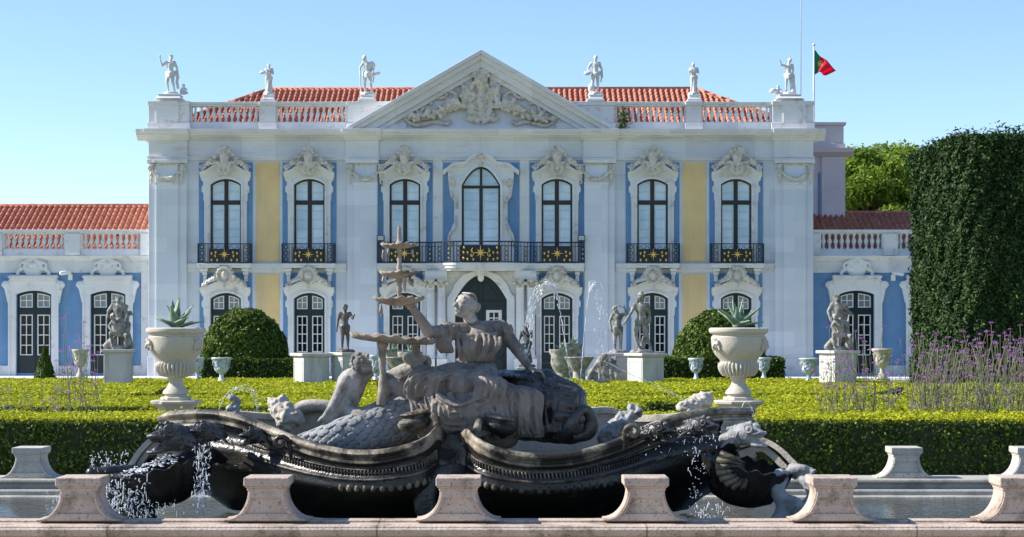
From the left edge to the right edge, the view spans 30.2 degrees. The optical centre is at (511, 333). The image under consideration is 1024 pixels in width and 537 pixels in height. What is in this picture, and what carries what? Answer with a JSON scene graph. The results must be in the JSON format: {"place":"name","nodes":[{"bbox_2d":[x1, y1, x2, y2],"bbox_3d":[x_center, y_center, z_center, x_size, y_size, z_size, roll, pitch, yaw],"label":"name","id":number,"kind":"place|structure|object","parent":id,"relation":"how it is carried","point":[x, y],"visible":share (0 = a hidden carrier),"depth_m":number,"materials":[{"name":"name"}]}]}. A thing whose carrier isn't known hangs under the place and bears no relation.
{"place":"outdoors","nodes":[
{"label":"outdoors","id":0,"kind":"place"},
{"bbox_2d":[0,204,148,375],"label":"palace wing","id":1,"kind":"structure","parent":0,"point":[42,246],"depth_m":75.55,"materials":[{"name":"paint"}]},
{"bbox_2d":[1,258,64,375],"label":"window","id":2,"kind":"structure","parent":1,"relation":"in","point":[33,314],"depth_m":75.43,"materials":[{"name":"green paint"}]},
{"bbox_2d":[76,258,138,375],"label":"window","id":3,"kind":"structure","parent":1,"relation":"in","point":[95,306],"depth_m":75.41,"materials":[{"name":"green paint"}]},
{"bbox_2d":[0,376,908,379],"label":"terrace","id":4,"kind":"structure","parent":0,"point":[793,377],"depth_m":72.46,"materials":[{"name":"stone"}]},
{"bbox_2d":[135,50,825,375],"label":"palace","id":5,"kind":"structure","parent":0,"point":[495,186],"depth_m":74.85,"materials":[{"name":"stone"}]},
{"bbox_2d":[154,54,187,100],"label":"roof statue","id":6,"kind":"object","parent":5,"relation":"on","point":[168,95],"visible":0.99,"depth_m":75.08,"materials":[{"name":"white stone"}]},
{"bbox_2d":[199,145,250,261],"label":"window","id":7,"kind":"structure","parent":5,"relation":"in","point":[229,198],"depth_m":74.86,"materials":[{"name":"green paint"}]},
{"bbox_2d":[199,265,250,336],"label":"window","id":8,"kind":"structure","parent":5,"relation":"in","point":[234,291],"depth_m":74.84,"materials":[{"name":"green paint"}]},
{"bbox_2d":[283,265,333,372],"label":"window","id":9,"kind":"structure","parent":5,"relation":"in","point":[309,314],"depth_m":74.90,"materials":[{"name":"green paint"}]},
{"bbox_2d":[283,145,334,261],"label":"window","id":10,"kind":"structure","parent":5,"relation":"in","point":[309,200],"depth_m":74.90,"materials":[{"name":"glass"}]},
{"bbox_2d":[358,55,379,100],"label":"roof statue","id":11,"kind":"object","parent":5,"relation":"on","point":[369,67],"visible":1,"depth_m":75.08,"materials":[{"name":"white stone"}]},
{"bbox_2d":[379,265,427,370],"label":"window","id":12,"kind":"structure","parent":5,"relation":"in","point":[398,320],"depth_m":74.84,"materials":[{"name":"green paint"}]},
{"bbox_2d":[379,145,430,261],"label":"window","id":13,"kind":"structure","parent":5,"relation":"in","point":[405,199],"depth_m":74.84,"materials":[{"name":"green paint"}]},
{"bbox_2d":[443,151,518,260],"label":"window","id":14,"kind":"structure","parent":5,"relation":"in","point":[480,201],"depth_m":74.84,"materials":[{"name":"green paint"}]},
{"bbox_2d":[455,276,506,369],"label":"door","id":15,"kind":"structure","parent":5,"relation":"in","point":[492,300],"depth_m":75.30,"materials":[{"name":"green paint"}]},
{"bbox_2d":[533,265,581,371],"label":"window","id":16,"kind":"structure","parent":5,"relation":"in","point":[549,333],"depth_m":75.08,"materials":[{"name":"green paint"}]},
{"bbox_2d":[532,145,583,261],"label":"window","id":17,"kind":"structure","parent":5,"relation":"in","point":[556,199],"depth_m":74.84,"materials":[{"name":"green paint"}]},
{"bbox_2d":[584,55,603,100],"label":"roof statue","id":18,"kind":"object","parent":5,"relation":"on","point":[593,95],"visible":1,"depth_m":75.08,"materials":[{"name":"white stone"}]},
{"bbox_2d":[627,265,677,354],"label":"window","id":19,"kind":"structure","parent":5,"relation":"in","point":[661,327],"depth_m":74.84,"materials":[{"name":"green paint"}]},
{"bbox_2d":[627,145,679,261],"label":"window","id":20,"kind":"structure","parent":5,"relation":"in","point":[652,200],"depth_m":74.86,"materials":[{"name":"green paint"}]},
{"bbox_2d":[711,265,761,327],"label":"window","id":21,"kind":"structure","parent":5,"relation":"in","point":[731,290],"depth_m":74.81,"materials":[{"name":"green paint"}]},
{"bbox_2d":[711,145,763,261],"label":"window","id":22,"kind":"structure","parent":5,"relation":"in","point":[732,198],"depth_m":74.86,"materials":[{"name":"green paint"}]},
{"bbox_2d":[769,58,803,100],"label":"roof statue","id":23,"kind":"object","parent":5,"relation":"on","point":[791,95],"visible":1,"depth_m":75.07,"materials":[{"name":"white stone"}]},
{"bbox_2d":[0,498,991,517],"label":"pool water","id":24,"kind":"structure","parent":0,"point":[870,507],"depth_m":18.17,"materials":[{"name":"grey liquid"}]},
{"bbox_2d":[0,0,1023,203],"label":"sky","id":25,"kind":"structure","parent":0,"point":[78,78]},
{"bbox_2d":[139,380,908,382],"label":"lawn","id":26,"kind":"structure","parent":0,"point":[901,381],"depth_m":69.90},
{"bbox_2d":[34,345,56,378],"bbox_3d":[-15.749,1.071,63.986,0.964,1.418,0.950,0,0,0],"label":"topiary cone","id":27,"kind":"object","parent":26,"relation":"on","point":[45,366],"visible":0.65,"depth_m":63.83,"materials":[{"name":"green plant"}]},
{"bbox_2d":[199,356,293,378],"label":"box hedge","id":28,"kind":"object","parent":26,"relation":"on","point":[276,367],"visible":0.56,"depth_m":64.34,"materials":[{"name":"green plant"}]},
{"bbox_2d":[199,306,288,360],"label":"topiary dome","id":29,"kind":"structure","parent":28,"relation":"on","point":[235,331],"depth_m":64.98,"materials":[{"name":"green plant"}]},
{"bbox_2d":[549,349,574,377],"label":"planter","id":30,"kind":"object","parent":26,"relation":"on","point":[559,364],"visible":0.81,"depth_m":65.69,"materials":[{"name":"grey stone"}]},
{"bbox_2d":[564,357,593,379],"bbox_3d":[2.226,1.253,63.000,1.000,0.994,1.000,0,0,0],"label":"stone basin","id":31,"kind":"object","parent":26,"relation":"on","point":[574,363],"visible":0.7,"depth_m":62.74,"materials":[{"name":"grey stone"}]},
{"bbox_2d":[664,355,785,378],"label":"box hedge","id":32,"kind":"object","parent":26,"relation":"on","point":[675,367],"visible":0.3,"depth_m":64.33,"materials":[{"name":"green plant"}]},
{"bbox_2d":[671,309,766,359],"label":"topiary dome","id":33,"kind":"structure","parent":32,"relation":"on","point":[693,338],"depth_m":65.07,"materials":[{"name":"green plant"}]},
{"bbox_2d":[871,348,892,381],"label":"garden urn","id":34,"kind":"object","parent":26,"relation":"on","point":[885,353],"visible":0.87,"depth_m":67.79,"materials":[{"name":"stone"}]},
{"bbox_2d":[813,211,913,375],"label":"palace wing","id":35,"kind":"structure","parent":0,"point":[859,257],"depth_m":75.55,"materials":[{"name":"paint"}]},
{"bbox_2d":[825,258,888,375],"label":"door","id":36,"kind":"structure","parent":35,"relation":"in","point":[851,288],"depth_m":75.41,"materials":[{"name":"green paint"}]},
{"bbox_2d":[899,275,913,375],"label":"window","id":37,"kind":"structure","parent":35,"relation":"in","point":[904,285],"depth_m":75.39,"materials":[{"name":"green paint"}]},
{"label":"ground","id":38,"kind":"structure","parent":0,"visible":0},
{"bbox_2d":[53,315,85,412],"bbox_3d":[-5.906,0.745,25.363,0.429,2.011,0.249,0,0,-21],"label":"verbena plant","id":39,"kind":"object","parent":38,"relation":"on","point":[68,392],"visible":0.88,"depth_m":25.36,"materials":[{"name":"green plant"}]},
{"bbox_2d":[0,376,164,383],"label":"parterre hedge","id":40,"kind":"object","parent":38,"relation":"on","point":[5,380],"visible":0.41,"depth_m":59.10,"materials":[{"name":"green plant"}]},
{"bbox_2d":[0,384,166,395],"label":"parterre hedge","id":41,"kind":"object","parent":38,"relation":"on","point":[131,390],"visible":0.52,"depth_m":39.69,"materials":[{"name":"green plant"}]},
{"bbox_2d":[101,349,134,382],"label":"stone pedestal","id":42,"kind":"object","parent":38,"relation":"on","point":[118,365],"visible":0.7,"depth_m":55.61,"materials":[{"name":"stone"}]},
{"bbox_2d":[103,295,133,348],"bbox_3d":[-11.596,-0.332,55.920,0.870,1.655,0.656,0,0,0],"label":"statue group","id":43,"kind":"object","parent":42,"relation":"on","point":[120,323],"visible":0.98,"depth_m":55.87,"materials":[{"name":"grey stone"}]},
{"bbox_2d":[0,392,263,403],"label":"parterre hedge","id":44,"kind":"object","parent":38,"relation":"on","point":[104,397],"visible":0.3,"depth_m":33.84,"materials":[{"name":"green plant"}]},
{"bbox_2d":[0,398,267,412],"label":"parterre hedge","id":45,"kind":"object","parent":38,"relation":"on","point":[106,403],"visible":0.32,"depth_m":30.13,"materials":[{"name":"green plant"}]},
{"bbox_2d":[145,328,205,411],"bbox_3d":[-4.602,0.832,26.020,0.815,1.837,0.854,0,0,0],"label":"stone urn","id":46,"kind":"object","parent":38,"relation":"on","point":[175,352],"visible":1,"depth_m":25.76,"materials":[{"name":"stone"}]},
{"bbox_2d":[155,297,204,327],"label":"agave","id":47,"kind":"object","parent":46,"relation":"on","point":[177,319],"visible":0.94,"depth_m":25.94,"materials":[{"name":"green plant"}]},
{"bbox_2d":[85,376,300,384],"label":"parterre hedge","id":48,"kind":"object","parent":38,"relation":"on","point":[285,380],"visible":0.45,"depth_m":58.23,"materials":[{"name":"green plant"}]},
{"bbox_2d":[130,381,336,388],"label":"parterre hedge","id":49,"kind":"object","parent":38,"relation":"on","point":[187,385],"visible":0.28,"depth_m":53.39,"materials":[{"name":"green plant"}]},
{"bbox_2d":[97,397,375,412],"bbox_3d":[-3.131,1.405,30.499,6.773,0.756,2.057,0,0,0],"label":"parterre hedge","id":50,"kind":"object","parent":38,"relation":"on","point":[249,406],"visible":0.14,"depth_m":29.70,"materials":[{"name":"green plant"}]},
{"bbox_2d":[137,392,377,401],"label":"parterre hedge","id":51,"kind":"object","parent":38,"relation":"on","point":[300,397],"visible":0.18,"depth_m":34.93,"materials":[{"name":"green plant"}]},
{"bbox_2d":[187,384,377,395],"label":"parterre hedge","id":52,"kind":"object","parent":38,"relation":"on","point":[320,389],"visible":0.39,"depth_m":39.53,"materials":[{"name":"green plant"}]},
{"bbox_2d":[290,353,332,382],"bbox_3d":[-6.129,1.190,58.000,1.008,1.220,1.008,0,0,-28],"label":"stone pedestal","id":53,"kind":"object","parent":38,"relation":"on","point":[311,367],"visible":0.65,"depth_m":57.64,"materials":[{"name":"stone"}]},
{"bbox_2d":[329,352,355,381],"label":"stone pedestal","id":54,"kind":"object","parent":38,"relation":"on","point":[340,362],"visible":0.38,"depth_m":57.74,"materials":[{"name":"stone"}]},
{"bbox_2d":[336,304,354,351],"bbox_3d":[-5.072,-0.170,57.990,0.617,1.499,0.483,0,0,0],"label":"bronze statue","id":55,"kind":"object","parent":54,"relation":"on","point":[344,316],"visible":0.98,"depth_m":57.93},
{"bbox_2d":[86,391,815,517],"bbox_3d":[-0.535,1.198,17.539,6.396,1.306,3.142,0,0,0],"label":"fountain basin","id":56,"kind":"object","parent":38,"relation":"on","point":[527,479],"visible":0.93,"depth_m":16.47,"materials":[{"name":"black stone"}]},
{"bbox_2d":[106,472,152,517],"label":"water drops","id":57,"kind":"object","parent":56,"relation":"on","point":[115,497],"visible":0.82,"depth_m":16.20,"materials":[{"name":"white"}]},
{"bbox_2d":[190,442,217,516],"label":"water drops","id":58,"kind":"object","parent":56,"relation":"on","point":[198,496],"visible":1,"depth_m":16.24,"materials":[{"name":"white"}]},
{"bbox_2d":[297,395,419,449],"bbox_3d":[-1.258,0.755,17.132,1.430,0.729,0.485,0,0,-24],"label":"fish tail sculpture","id":59,"kind":"object","parent":56,"relation":"on","point":[377,427],"visible":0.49,"depth_m":16.92,"materials":[{"name":"grey stone"}]},
{"bbox_2d":[318,352,373,423],"bbox_3d":[-1.500,0.542,17.127,0.483,0.766,0.420,0,0,0],"label":"child statue","id":60,"kind":"object","parent":59,"relation":"on","point":[352,382],"visible":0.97,"depth_m":17.06,"materials":[{"name":"grey stone"}]},
{"bbox_2d":[349,331,437,405],"bbox_3d":[-1.059,0.309,17.023,0.801,0.674,0.633,0,0,0],"label":"shell tray","id":61,"kind":"object","parent":59,"relation":"on","point":[383,340],"visible":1,"depth_m":16.98,"materials":[{"name":"grey stone"}]},
{"bbox_2d":[377,345,433,401],"bbox_3d":[-0.922,0.383,17.284,0.612,0.637,0.382,0,0,-8],"label":"child statue","id":62,"kind":"object","parent":59,"relation":"on","point":[397,376],"visible":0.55,"depth_m":17.23,"materials":[{"name":"grey stone"}]},
{"bbox_2d":[404,292,544,448],"bbox_3d":[-0.366,0.355,17.159,1.328,1.478,0.882,0,0,0],"label":"reclining statue","id":63,"kind":"object","parent":56,"relation":"on","point":[468,388],"visible":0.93,"depth_m":16.89,"materials":[{"name":"grey stone"}]},
{"bbox_2d":[372,225,424,316],"bbox_3d":[-1.015,-0.562,16.994,0.474,0.826,0.466,0,0,0],"label":"tiered dish","id":64,"kind":"object","parent":63,"relation":"on","point":[399,275],"visible":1,"depth_m":16.94,"materials":[{"name":"grey stone"}]},
{"bbox_2d":[497,369,598,444],"bbox_3d":[0.236,0.658,17.285,0.852,0.686,0.927,0,0,-25],"label":"sea monster","id":65,"kind":"object","parent":56,"relation":"on","point":[569,416],"visible":0.62,"depth_m":17.05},
{"bbox_2d":[520,279,570,380],"bbox_3d":[0.321,0.074,17.299,0.498,1.153,0.137,0,0,0],"label":"water jet","id":66,"kind":"object","parent":65,"relation":"attached to","point":[549,284],"visible":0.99,"depth_m":17.30,"materials":[{"name":"white"}]},
{"bbox_2d":[0,475,992,497],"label":"pool rim","id":67,"kind":"object","parent":38,"relation":"on","point":[950,486],"depth_m":19.56,"materials":[{"name":"stone"}]},
{"bbox_2d":[0,446,62,477],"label":"rim pedestal","id":68,"kind":"object","parent":67,"relation":"on","point":[31,461],"visible":0.96,"depth_m":19.71,"materials":[{"name":"stone"}]},
{"bbox_2d":[872,446,935,477],"bbox_3d":[4.098,1.338,19.855,0.616,0.318,0.344,0,0,0],"label":"rim pedestal","id":69,"kind":"object","parent":67,"relation":"on","point":[903,461],"visible":1,"depth_m":19.71,"materials":[{"name":"stone"}]},
{"bbox_2d":[1002,446,1023,473],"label":"rim pedestal","id":70,"kind":"object","parent":67,"relation":"on","point":[1016,466],"visible":0.81,"depth_m":19.74,"materials":[{"name":"stone"}]},
{"bbox_2d":[0,406,1023,474],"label":"box hedge","id":71,"kind":"object","parent":38,"relation":"on","point":[953,442],"visible":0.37,"depth_m":23.40,"materials":[{"name":"green plant"}]},
{"bbox_2d":[0,518,1023,536],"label":"pool rim","id":72,"kind":"object","parent":38,"relation":"on","point":[521,527],"visible":1,"depth_m":14.78,"materials":[{"name":"stone"}]},
{"bbox_2d":[36,474,128,520],"bbox_3d":[-3.417,1.304,15.114,0.670,0.346,0.373,0,0,0],"label":"rim pedestal","id":73,"kind":"object","parent":72,"relation":"on","point":[82,497],"visible":1,"depth_m":14.96,"materials":[{"name":"stone"}]},
{"bbox_2d":[224,474,312,520],"bbox_3d":[-1.935,1.304,15.114,0.670,0.346,0.373,0,0,0],"label":"rim pedestal","id":74,"kind":"object","parent":72,"relation":"on","point":[269,497],"visible":1,"depth_m":14.96,"materials":[{"name":"stone"}]},
{"bbox_2d":[416,474,500,520],"bbox_3d":[-0.423,1.304,15.114,0.670,0.346,0.373,0,0,0],"label":"rim pedestal","id":75,"kind":"object","parent":72,"relation":"on","point":[458,499],"visible":1,"depth_m":14.96,"materials":[{"name":"stone"}]},
{"bbox_2d":[602,474,688,520],"bbox_3d":[1.058,1.304,15.114,0.670,0.346,0.373,0,0,0],"label":"rim pedestal","id":76,"kind":"object","parent":72,"relation":"on","point":[644,499],"visible":1,"depth_m":14.96,"materials":[{"name":"stone"}]},
{"bbox_2d":[786,474,876,520],"bbox_3d":[2.540,1.304,15.114,0.670,0.346,0.373,0,0,0],"label":"rim pedestal","id":77,"kind":"object","parent":72,"relation":"on","point":[830,497],"visible":1,"depth_m":14.96,"materials":[{"name":"stone"}]},
{"bbox_2d":[970,474,1023,520],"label":"rim pedestal","id":78,"kind":"object","parent":72,"relation":"on","point":[1006,503],"visible":1,"depth_m":14.97,"materials":[{"name":"stone"}]},
{"bbox_2d":[587,353,624,383],"bbox_3d":[2.912,1.171,59.002,1.223,1.171,0.847,0,0,0],"label":"rock sculpture","id":79,"kind":"object","parent":38,"relation":"on","point":[600,371],"visible":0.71,"depth_m":58.65,"materials":[{"name":"grey stone"}]},
{"bbox_2d":[606,353,626,379],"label":"stone pedestal","id":80,"kind":"object","parent":38,"relation":"on","point":[621,362],"visible":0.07,"depth_m":59.63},
{"bbox_2d":[608,305,627,352],"bbox_3d":[3.344,-0.152,60.015,0.562,1.542,0.508,0,0,-33],"label":"garden statue","id":81,"kind":"object","parent":80,"relation":"on","point":[616,328],"visible":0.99,"depth_m":59.93,"materials":[{"name":"grey stone"}]},
{"bbox_2d":[587,399,651,411],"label":"parterre hedge","id":82,"kind":"object","parent":38,"relation":"on","point":[620,404],"visible":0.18,"depth_m":30.08,"materials":[{"name":"green plant"}]},
{"bbox_2d":[624,353,666,381],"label":"stone pedestal","id":83,"kind":"object","parent":38,"relation":"on","point":[648,367],"visible":0.56,"depth_m":57.69,"materials":[{"name":"stone"}]},
{"bbox_2d":[622,291,653,352],"bbox_3d":[3.880,-0.351,57.966,0.655,1.901,0.797,0,0,44],"label":"garden statue","id":84,"kind":"object","parent":83,"relation":"on","point":[641,308],"visible":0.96,"depth_m":57.92,"materials":[{"name":"grey stone"}]},
{"bbox_2d":[583,384,729,395],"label":"parterre hedge","id":85,"kind":"object","parent":38,"relation":"on","point":[641,390],"visible":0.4,"depth_m":39.79,"materials":[{"name":"green plant"}]},
{"bbox_2d":[587,393,727,403],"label":"parterre hedge","id":86,"kind":"object","parent":38,"relation":"on","point":[600,397],"visible":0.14,"depth_m":34.78,"materials":[{"name":"green plant"}]},
{"bbox_2d":[578,381,790,386],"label":"parterre hedge","id":87,"kind":"object","parent":38,"relation":"on","point":[664,384],"visible":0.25,"depth_m":53.16,"materials":[{"name":"green plant"}]},
{"bbox_2d":[609,377,802,383],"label":"parterre hedge","id":88,"kind":"object","parent":38,"relation":"on","point":[684,380],"visible":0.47,"depth_m":57.47,"materials":[{"name":"green plant"}]},
{"bbox_2d":[709,328,768,412],"bbox_3d":[3.103,0.832,26.020,0.815,1.837,0.854,0,0,0],"label":"stone urn","id":89,"kind":"object","parent":38,"relation":"on","point":[738,352],"visible":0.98,"depth_m":25.76,"materials":[{"name":"stone"}]},
{"bbox_2d":[718,299,763,327],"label":"agave","id":90,"kind":"object","parent":89,"relation":"on","point":[737,319],"visible":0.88,"depth_m":25.93,"materials":[{"name":"green plant"}]},
{"bbox_2d":[623,392,944,413],"bbox_3d":[5.110,1.434,34.463,6.830,0.698,2.415,0,0,-42],"label":"parterre hedge","id":91,"kind":"object","parent":38,"relation":"on","point":[660,404],"visible":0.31,"depth_m":33.55,"materials":[{"name":"green plant"}]},
{"bbox_2d":[699,377,894,383],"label":"parterre hedge","id":92,"kind":"object","parent":38,"relation":"on","point":[803,380],"visible":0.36,"depth_m":59.34,"materials":[{"name":"green plant"}]},
{"bbox_2d":[707,384,903,396],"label":"parterre hedge","id":93,"kind":"object","parent":38,"relation":"on","point":[803,389],"visible":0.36,"depth_m":39.44,"materials":[{"name":"green plant"}]},
{"bbox_2d":[673,402,956,412],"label":"parterre hedge","id":94,"kind":"object","parent":38,"relation":"on","point":[796,407],"visible":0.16,"depth_m":27.97,"materials":[{"name":"green plant"}]},
{"bbox_2d":[673,399,992,412],"bbox_3d":[5.400,1.412,30.415,5.610,0.734,2.183,0,0,0],"label":"parterre hedge","id":95,"kind":"object","parent":38,"relation":"on","point":[811,403],"visible":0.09,"depth_m":30.70,"materials":[{"name":"green plant"}]},
{"bbox_2d":[813,122,853,217],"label":"tower block","id":96,"kind":"structure","parent":38,"relation":"on","point":[831,152],"depth_m":79.90,"materials":[{"name":"stone"}]},
{"bbox_2d":[822,325,847,412],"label":"verbena plant","id":97,"kind":"object","parent":38,"relation":"on","point":[837,385],"visible":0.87,"depth_m":25.48,"materials":[{"name":"green plant"}]},
{"bbox_2d":[816,350,859,382],"bbox_3d":[9.785,1.147,57.000,0.960,1.306,0.960,0,0,-26],"label":"stone pedestal","id":98,"kind":"object","parent":38,"relation":"on","point":[830,359],"visible":0.54,"depth_m":56.70,"materials":[{"name":"stone"}]},
{"bbox_2d":[824,293,853,350],"bbox_3d":[9.800,-0.332,56.914,0.926,1.768,0.698,0,0,0],"label":"statue group","id":99,"kind":"object","parent":98,"relation":"on","point":[839,320],"visible":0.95,"depth_m":56.83,"materials":[{"name":"grey stone"}]},
{"bbox_2d":[693,381,1022,386],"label":"parterre hedge","id":100,"kind":"object","parent":38,"relation":"on","point":[903,384],"visible":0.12,"depth_m":53.76,"materials":[{"name":"green plant"}]},
{"bbox_2d":[845,141,911,210],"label":"plane tree","id":101,"kind":"object","parent":38,"relation":"on","point":[875,175],"visible":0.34,"depth_m":95.39,"materials":[{"name":"green plant"}]},
{"bbox_2d":[804,404,1023,413],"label":"parterre hedge","id":102,"kind":"object","parent":38,"relation":"on","point":[1000,409],"visible":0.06,"depth_m":26.95,"materials":[{"name":"green plant"}]},
{"bbox_2d":[896,332,938,410],"bbox_3d":[5.745,0.860,26.775,0.506,1.782,0.608,0,0,-28],"label":"verbena plant","id":103,"kind":"object","parent":38,"relation":"on","point":[916,388],"visible":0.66,"depth_m":26.75,"materials":[{"name":"green plant"}]},
{"bbox_2d":[898,344,945,412],"bbox_3d":[5.423,0.939,25.134,0.607,1.626,0.402,0,0,0],"label":"verbena plant","id":104,"kind":"object","parent":38,"relation":"on","point":[921,395],"visible":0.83,"depth_m":25.14,"materials":[{"name":"green plant"}]},
{"bbox_2d":[923,335,969,411],"bbox_3d":[5.713,0.884,25.190,0.650,1.735,0.487,0,0,0],"label":"verbena plant","id":105,"kind":"object","parent":38,"relation":"on","point":[946,396],"visible":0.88,"depth_m":25.12,"materials":[{"name":"green plant"}]},
{"bbox_2d":[938,346,973,411],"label":"verbena plant","id":106,"kind":"object","parent":38,"relation":"on","point":[952,385],"visible":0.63,"depth_m":25.47,"materials":[{"name":"green plant"}]},
{"bbox_2d":[905,119,1023,383],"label":"yew hedge","id":107,"kind":"object","parent":38,"relation":"on","point":[966,214],"visible":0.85,"depth_m":56.17,"materials":[{"name":"green plant"}]},
{"bbox_2d":[961,321,1000,411],"bbox_3d":[6.305,0.790,25.568,0.506,1.923,0.562,0,0,-43],"label":"verbena plant","id":108,"kind":"object","parent":38,"relation":"on","point":[981,381],"visible":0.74,"depth_m":25.52,"materials":[{"name":"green plant"}]},
{"bbox_2d":[972,338,1022,412],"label":"verbena plant","id":109,"kind":"object","parent":38,"relation":"on","point":[989,400],"visible":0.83,"depth_m":25.12,"materials":[{"name":"green plant"}]},
{"bbox_2d":[990,338,1023,412],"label":"verbena plant","id":110,"kind":"object","parent":38,"relation":"on","point":[1014,380],"visible":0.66,"depth_m":25.98,"materials":[{"name":"green plant"}]},
{"bbox_2d":[991,334,1023,410],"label":"verbena plant","id":111,"kind":"object","parent":38,"relation":"on","point":[1008,380],"visible":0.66,"depth_m":26.46,"materials":[{"name":"green plant"}]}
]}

